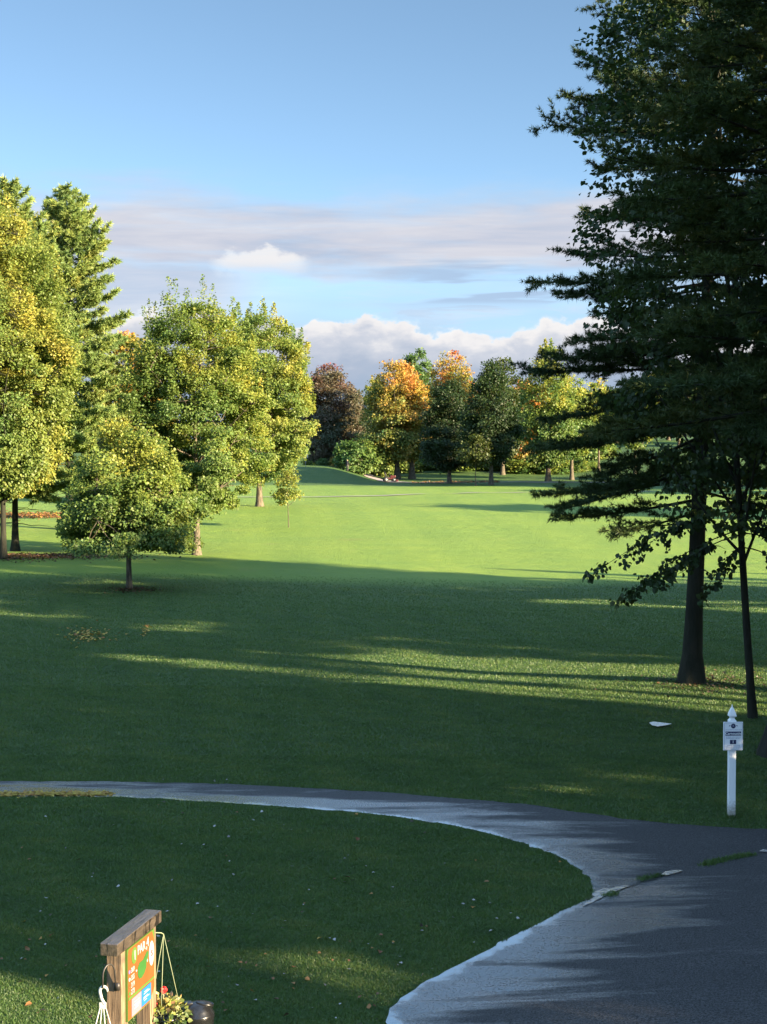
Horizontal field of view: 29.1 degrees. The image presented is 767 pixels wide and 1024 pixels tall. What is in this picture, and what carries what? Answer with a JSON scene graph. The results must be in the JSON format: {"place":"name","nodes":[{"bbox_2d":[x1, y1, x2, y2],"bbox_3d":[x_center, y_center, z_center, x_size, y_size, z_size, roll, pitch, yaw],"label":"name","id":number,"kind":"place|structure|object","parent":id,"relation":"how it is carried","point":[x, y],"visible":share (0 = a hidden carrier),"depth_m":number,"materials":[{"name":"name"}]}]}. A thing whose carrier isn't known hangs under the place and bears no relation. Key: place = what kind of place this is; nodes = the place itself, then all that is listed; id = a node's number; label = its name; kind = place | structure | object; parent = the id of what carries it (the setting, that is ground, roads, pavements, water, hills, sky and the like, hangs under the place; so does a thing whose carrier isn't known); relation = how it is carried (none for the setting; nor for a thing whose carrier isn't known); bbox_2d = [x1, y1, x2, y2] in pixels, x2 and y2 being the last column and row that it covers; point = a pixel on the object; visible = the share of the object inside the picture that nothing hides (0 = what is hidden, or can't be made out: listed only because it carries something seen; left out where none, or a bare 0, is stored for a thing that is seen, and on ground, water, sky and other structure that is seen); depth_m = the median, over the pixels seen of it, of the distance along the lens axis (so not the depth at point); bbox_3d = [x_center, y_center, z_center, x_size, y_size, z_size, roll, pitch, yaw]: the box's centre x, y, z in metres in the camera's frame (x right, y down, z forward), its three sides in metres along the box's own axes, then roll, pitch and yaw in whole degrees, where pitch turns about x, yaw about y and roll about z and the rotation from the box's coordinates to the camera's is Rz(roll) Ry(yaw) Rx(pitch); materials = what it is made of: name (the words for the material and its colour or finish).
{"place":"outdoors","nodes":[
{"label":"outdoors","id":0,"kind":"place"},
{"bbox_2d":[364,474,401,481],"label":"path","id":1,"kind":"structure","parent":0,"point":[371,476],"depth_m":218.37,"materials":[{"name":"beige concrete"}]},
{"bbox_2d":[383,471,397,481],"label":"ride on mower","id":2,"kind":"object","parent":1,"relation":"on","point":[392,478],"visible":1,"depth_m":210.60,"materials":[{"name":"red paint"}]},
{"bbox_2d":[0,436,766,1023],"bbox_3d":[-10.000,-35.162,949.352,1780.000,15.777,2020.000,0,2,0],"label":"ground","id":3,"kind":"structure","parent":0,"point":[370,530],"depth_m":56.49,"materials":[{"name":"green plant"}]},
{"bbox_2d":[6,510,63,520],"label":"leaf litter","id":4,"kind":"object","parent":3,"relation":"on","point":[29,514],"visible":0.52,"depth_m":111.88,"materials":[{"name":"brown plant"}]},
{"bbox_2d":[0,185,85,558],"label":"maple tree","id":5,"kind":"object","parent":3,"relation":"on","point":[22,471],"visible":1,"depth_m":73.64,"materials":[{"name":"green plant"}]},
{"bbox_2d":[0,173,91,550],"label":"pine tree","id":6,"kind":"object","parent":3,"relation":"on","point":[23,210],"visible":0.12,"depth_m":80.29,"materials":[{"name":"plant"}]},
{"bbox_2d":[31,181,139,518],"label":"pine tree","id":7,"kind":"object","parent":3,"relation":"on","point":[78,238],"visible":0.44,"depth_m":95.40,"materials":[{"name":"green plant"}]},
{"bbox_2d":[0,549,196,562],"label":"leaf litter","id":8,"kind":"object","parent":3,"relation":"on","point":[30,556],"visible":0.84,"depth_m":75.60,"materials":[{"name":"brown plant"}]},
{"bbox_2d":[56,620,151,647],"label":"fallen leaves","id":9,"kind":"object","parent":3,"relation":"on","point":[90,634],"visible":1,"depth_m":46.30,"materials":[{"name":"brown plant"}]},
{"bbox_2d":[100,909,163,1023],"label":"hole signboard","id":10,"kind":"object","parent":3,"relation":"on","point":[128,949],"visible":1,"depth_m":11.95,"materials":[{"name":"wood"}]},
{"bbox_2d":[96,985,110,1023],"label":"hanging basket","id":11,"kind":"object","parent":10,"relation":"hanging from","point":[102,1004],"visible":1,"depth_m":11.63,"materials":[{"name":"white plastic"}]},
{"bbox_2d":[134,935,192,1023],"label":"hanging basket","id":12,"kind":"object","parent":10,"relation":"hanging from","point":[167,1010],"visible":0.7,"depth_m":12.54,"materials":[{"name":"green plastic"}]},
{"bbox_2d":[85,330,178,522],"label":"maple tree","id":13,"kind":"object","parent":3,"relation":"on","point":[118,369],"visible":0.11,"depth_m":102.77,"materials":[{"name":"plant"}]},
{"bbox_2d":[55,416,214,587],"bbox_3d":[-10.324,-0.326,60.820,6.736,7.213,7.113,0,2,0],"label":"maple tree","id":14,"kind":"object","parent":3,"relation":"on","point":[105,510],"visible":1,"depth_m":59.68,"materials":[{"name":"green plant"}]},
{"bbox_2d":[97,585,173,593],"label":"leaf litter","id":15,"kind":"object","parent":3,"relation":"on","point":[138,588],"visible":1,"depth_m":60.67,"materials":[{"name":"brown plant"}]},
{"bbox_2d":[113,274,276,554],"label":"maple tree","id":16,"kind":"object","parent":3,"relation":"on","point":[192,375],"visible":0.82,"depth_m":76.24,"materials":[{"name":"green plant"}]},
{"bbox_2d":[182,1000,214,1023],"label":"litter bin","id":17,"kind":"object","parent":3,"relation":"on","point":[202,1012],"visible":0.88,"depth_m":12.67,"materials":[{"name":"black plastic"}]},
{"bbox_2d":[1,777,518,1018],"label":"fallen leaves","id":18,"kind":"object","parent":3,"relation":"on","point":[118,885],"visible":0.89,"depth_m":17.89,"materials":[{"name":"plant"}]},
{"bbox_2d":[199,296,321,506],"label":"maple tree","id":19,"kind":"object","parent":3,"relation":"on","point":[280,383],"visible":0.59,"depth_m":121.56,"materials":[{"name":"green plant"}]},
{"bbox_2d":[0,801,560,1023],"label":"fallen leaves","id":20,"kind":"object","parent":3,"relation":"on","point":[90,1016],"visible":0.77,"depth_m":15.95,"materials":[{"name":"brown plant"}]},
{"bbox_2d":[269,465,303,526],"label":"maple sapling","id":21,"kind":"object","parent":3,"relation":"on","point":[287,475],"visible":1,"depth_m":99.81,"materials":[{"name":"green plant"}]},
{"bbox_2d":[300,456,315,464],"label":"shrub","id":22,"kind":"object","parent":3,"relation":"on","point":[309,463],"visible":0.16,"depth_m":276.83,"materials":[{"name":"green plant"}]},
{"bbox_2d":[289,408,327,440],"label":"linden tree","id":23,"kind":"object","parent":3,"relation":"on","point":[299,418],"visible":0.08,"depth_m":310.74,"materials":[{"name":"green plant"}]},
{"bbox_2d":[314,458,331,465],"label":"shrub","id":24,"kind":"object","parent":3,"relation":"on","point":[322,462],"visible":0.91,"depth_m":230.25,"materials":[{"name":"green plant"}]},
{"bbox_2d":[301,362,362,462],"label":"maple tree","id":25,"kind":"object","parent":3,"relation":"on","point":[327,383],"visible":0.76,"depth_m":233.11,"materials":[{"name":"brown plant"}]},
{"bbox_2d":[328,457,337,466],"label":"shrub","id":26,"kind":"object","parent":3,"relation":"on","point":[332,464],"visible":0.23,"depth_m":229.37,"materials":[{"name":"green plant"}]},
{"bbox_2d":[331,385,375,462],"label":"maple tree","id":27,"kind":"object","parent":3,"relation":"on","point":[359,416],"visible":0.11,"depth_m":238.42,"materials":[{"name":"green plant"}]},
{"bbox_2d":[332,437,390,474],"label":"shrub","id":28,"kind":"object","parent":3,"relation":"on","point":[354,454],"visible":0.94,"depth_m":220.04,"materials":[{"name":"green plant"}]},
{"bbox_2d":[344,409,380,441],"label":"linden tree","id":29,"kind":"object","parent":3,"relation":"on","point":[368,419],"visible":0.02,"depth_m":312.36,"materials":[{"name":"green plant"}]},
{"bbox_2d":[361,375,382,429],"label":"maple tree","id":30,"kind":"object","parent":3,"relation":"on","point":[367,394],"visible":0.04,"depth_m":371.86,"materials":[{"name":"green plant"}]},
{"bbox_2d":[365,441,408,476],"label":"maple tree","id":31,"kind":"object","parent":3,"relation":"on","point":[391,466],"visible":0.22,"depth_m":233.96,"materials":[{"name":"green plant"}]},
{"bbox_2d":[352,358,431,478],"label":"maple tree","id":32,"kind":"object","parent":3,"relation":"on","point":[388,393],"visible":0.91,"depth_m":222.40,"materials":[{"name":"orange plant"}]},
{"bbox_2d":[392,460,423,473],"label":"shrub","id":33,"kind":"object","parent":3,"relation":"on","point":[417,464],"visible":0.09,"depth_m":245.30,"materials":[{"name":"green plant"}]},
{"bbox_2d":[389,383,438,478],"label":"maple tree","id":34,"kind":"object","parent":3,"relation":"on","point":[412,461],"visible":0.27,"depth_m":224.66,"materials":[{"name":"plant"}]},
{"bbox_2d":[394,347,433,428],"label":"ash tree","id":35,"kind":"object","parent":3,"relation":"on","point":[411,358],"visible":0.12,"depth_m":260.09,"materials":[{"name":"green plant"}]},
{"bbox_2d":[417,459,435,470],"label":"shrub","id":36,"kind":"object","parent":3,"relation":"on","point":[425,467],"visible":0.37,"depth_m":250.49,"materials":[{"name":"green plant"}]},
{"bbox_2d":[413,349,480,425],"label":"maple tree","id":37,"kind":"object","parent":3,"relation":"on","point":[445,375],"visible":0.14,"depth_m":246.21,"materials":[{"name":"orange plant"}]},
{"bbox_2d":[417,378,480,483],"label":"linden tree","id":38,"kind":"object","parent":3,"relation":"on","point":[439,448],"visible":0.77,"depth_m":198.03,"materials":[{"name":"green plant"}]},
{"bbox_2d":[411,480,499,483],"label":"leaf litter","id":39,"kind":"object","parent":3,"relation":"on","point":[485,481],"visible":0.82,"depth_m":204.74,"materials":[{"name":"brown plant"}]},
{"bbox_2d":[430,465,483,471],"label":"shrub","id":40,"kind":"object","parent":3,"relation":"on","point":[465,469],"visible":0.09,"depth_m":247.11,"materials":[{"name":"green plant"}]},
{"bbox_2d":[456,371,473,384],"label":"maple tree","id":41,"kind":"object","parent":3,"relation":"on","point":[471,378],"visible":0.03,"depth_m":303.77,"materials":[{"name":"green plant"}]},
{"bbox_2d":[456,433,495,485],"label":"maple sapling","id":42,"kind":"object","parent":3,"relation":"on","point":[482,449],"visible":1,"depth_m":185.30,"materials":[{"name":"green plant"}]},
{"bbox_2d":[455,359,526,484],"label":"linden tree","id":43,"kind":"object","parent":3,"relation":"on","point":[504,432],"visible":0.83,"depth_m":188.34,"materials":[{"name":"green plant"}]},
{"bbox_2d":[476,458,508,470],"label":"shrub","id":44,"kind":"object","parent":3,"relation":"on","point":[497,468],"visible":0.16,"depth_m":248.70,"materials":[{"name":"green plant"}]},
{"bbox_2d":[475,356,530,474],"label":"ash tree","id":45,"kind":"object","parent":3,"relation":"on","point":[512,381],"visible":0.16,"depth_m":238.59,"materials":[{"name":"green plant"}]},
{"bbox_2d":[505,457,541,473],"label":"shrub","id":46,"kind":"object","parent":3,"relation":"on","point":[516,466],"visible":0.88,"depth_m":241.99,"materials":[{"name":"green plant"}]},
{"bbox_2d":[513,378,543,460],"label":"maple tree","id":47,"kind":"object","parent":3,"relation":"on","point":[520,456],"visible":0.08,"depth_m":244.41,"materials":[{"name":"plant"}]},
{"bbox_2d":[516,337,585,480],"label":"maple tree","id":48,"kind":"object","parent":3,"relation":"on","point":[550,394],"visible":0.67,"depth_m":209.95,"materials":[{"name":"green plant"}]},
{"bbox_2d":[527,460,577,474],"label":"shrub","id":49,"kind":"object","parent":3,"relation":"on","point":[562,470],"visible":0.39,"depth_m":241.50,"materials":[{"name":"green plant"}]},
{"bbox_2d":[560,457,594,472],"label":"shrub","id":50,"kind":"object","parent":3,"relation":"on","point":[583,465],"visible":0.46,"depth_m":247.41,"materials":[{"name":"green plant"}]},
{"bbox_2d":[555,375,601,479],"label":"maple tree","id":51,"kind":"object","parent":3,"relation":"on","point":[587,421],"visible":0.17,"depth_m":223.10,"materials":[{"name":"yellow plant"}]},
{"bbox_2d":[586,459,597,467],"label":"shrub","id":52,"kind":"object","parent":3,"relation":"on","point":[595,463],"visible":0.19,"depth_m":251.02,"materials":[{"name":"green plant"}]},
{"bbox_2d":[573,443,620,460],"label":"shrub","id":53,"kind":"object","parent":3,"relation":"on","point":[593,455],"visible":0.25,"depth_m":271.99,"materials":[{"name":"green plant"}]},
{"bbox_2d":[588,378,612,467],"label":"maple tree","id":54,"kind":"object","parent":3,"relation":"on","point":[595,385],"visible":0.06,"depth_m":245.39,"materials":[{"name":"yellow plant"}]},
{"bbox_2d":[583,885,627,905],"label":"puddle","id":55,"kind":"object","parent":3,"relation":"on","point":[598,894],"visible":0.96,"depth_m":18.48,"materials":[{"name":"grey liquid"}]},
{"bbox_2d":[611,389,658,473],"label":"maple tree","id":56,"kind":"object","parent":3,"relation":"on","point":[632,447],"visible":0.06,"depth_m":238.94,"materials":[{"name":"green plant"}]},
{"bbox_2d":[508,0,766,684],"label":"pine tree","id":57,"kind":"object","parent":3,"relation":"on","point":[609,362],"visible":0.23,"depth_m":35.31,"materials":[{"name":"green plant"}]},
{"bbox_2d":[649,722,670,725],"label":"puddle","id":58,"kind":"object","parent":3,"relation":"on","point":[657,723],"visible":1,"depth_m":30.19,"materials":[{"name":"grey liquid"}]},
{"bbox_2d":[566,0,766,718],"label":"linden tree","id":59,"kind":"object","parent":3,"relation":"on","point":[741,505],"visible":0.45,"depth_m":30.80,"materials":[{"name":"green plant"}]},
{"bbox_2d":[575,0,766,757],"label":"pine tree","id":60,"kind":"object","parent":3,"relation":"on","point":[730,104],"visible":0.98,"depth_m":26.74,"materials":[{"name":"green plant"}]},
{"bbox_2d":[659,390,694,444],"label":"linden tree","id":61,"kind":"object","parent":3,"relation":"on","point":[679,433],"visible":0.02,"depth_m":307.45,"materials":[{"name":"green plant"}]},
{"bbox_2d":[595,667,766,696],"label":"leaf litter","id":62,"kind":"object","parent":3,"relation":"on","point":[704,682],"visible":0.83,"depth_m":35.30,"materials":[{"name":"brown plant"}]},
{"bbox_2d":[723,705,742,816],"bbox_3d":[5.271,3.867,22.380,0.297,1.919,0.137,0,2,-2],"label":"sign post","id":63,"kind":"object","parent":3,"relation":"on","point":[732,735],"visible":0.99,"depth_m":22.33,"materials":[{"name":"white plastic"}]},
{"bbox_2d":[0,781,766,891],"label":"path","id":64,"kind":"structure","parent":0,"point":[603,851],"depth_m":22.01,"materials":[{"name":"grey asphalt"}]},
{"bbox_2d":[0,790,115,797],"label":"leaf litter","id":65,"kind":"object","parent":64,"relation":"on","point":[64,793],"visible":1,"depth_m":23.95,"materials":[{"name":"brown plant"}]},
{"bbox_2d":[662,870,681,874],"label":"puddle","id":66,"kind":"object","parent":64,"relation":"on","point":[670,872],"visible":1,"depth_m":19.34,"materials":[{"name":"grey liquid"}]},
{"bbox_2d":[0,0,766,438],"label":"sky","id":67,"kind":"structure","parent":0,"point":[374,172],"materials":[{"name":"blue"}]},
{"bbox_2d":[318,492,514,496],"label":"path","id":68,"kind":"structure","parent":0,"point":[406,494],"depth_m":146.31,"materials":[{"name":"grey asphalt"}]},
{"bbox_2d":[386,852,766,1023],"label":"road","id":69,"kind":"structure","parent":0,"point":[687,946],"depth_m":15.61,"materials":[{"name":"grey asphalt"}]}
]}

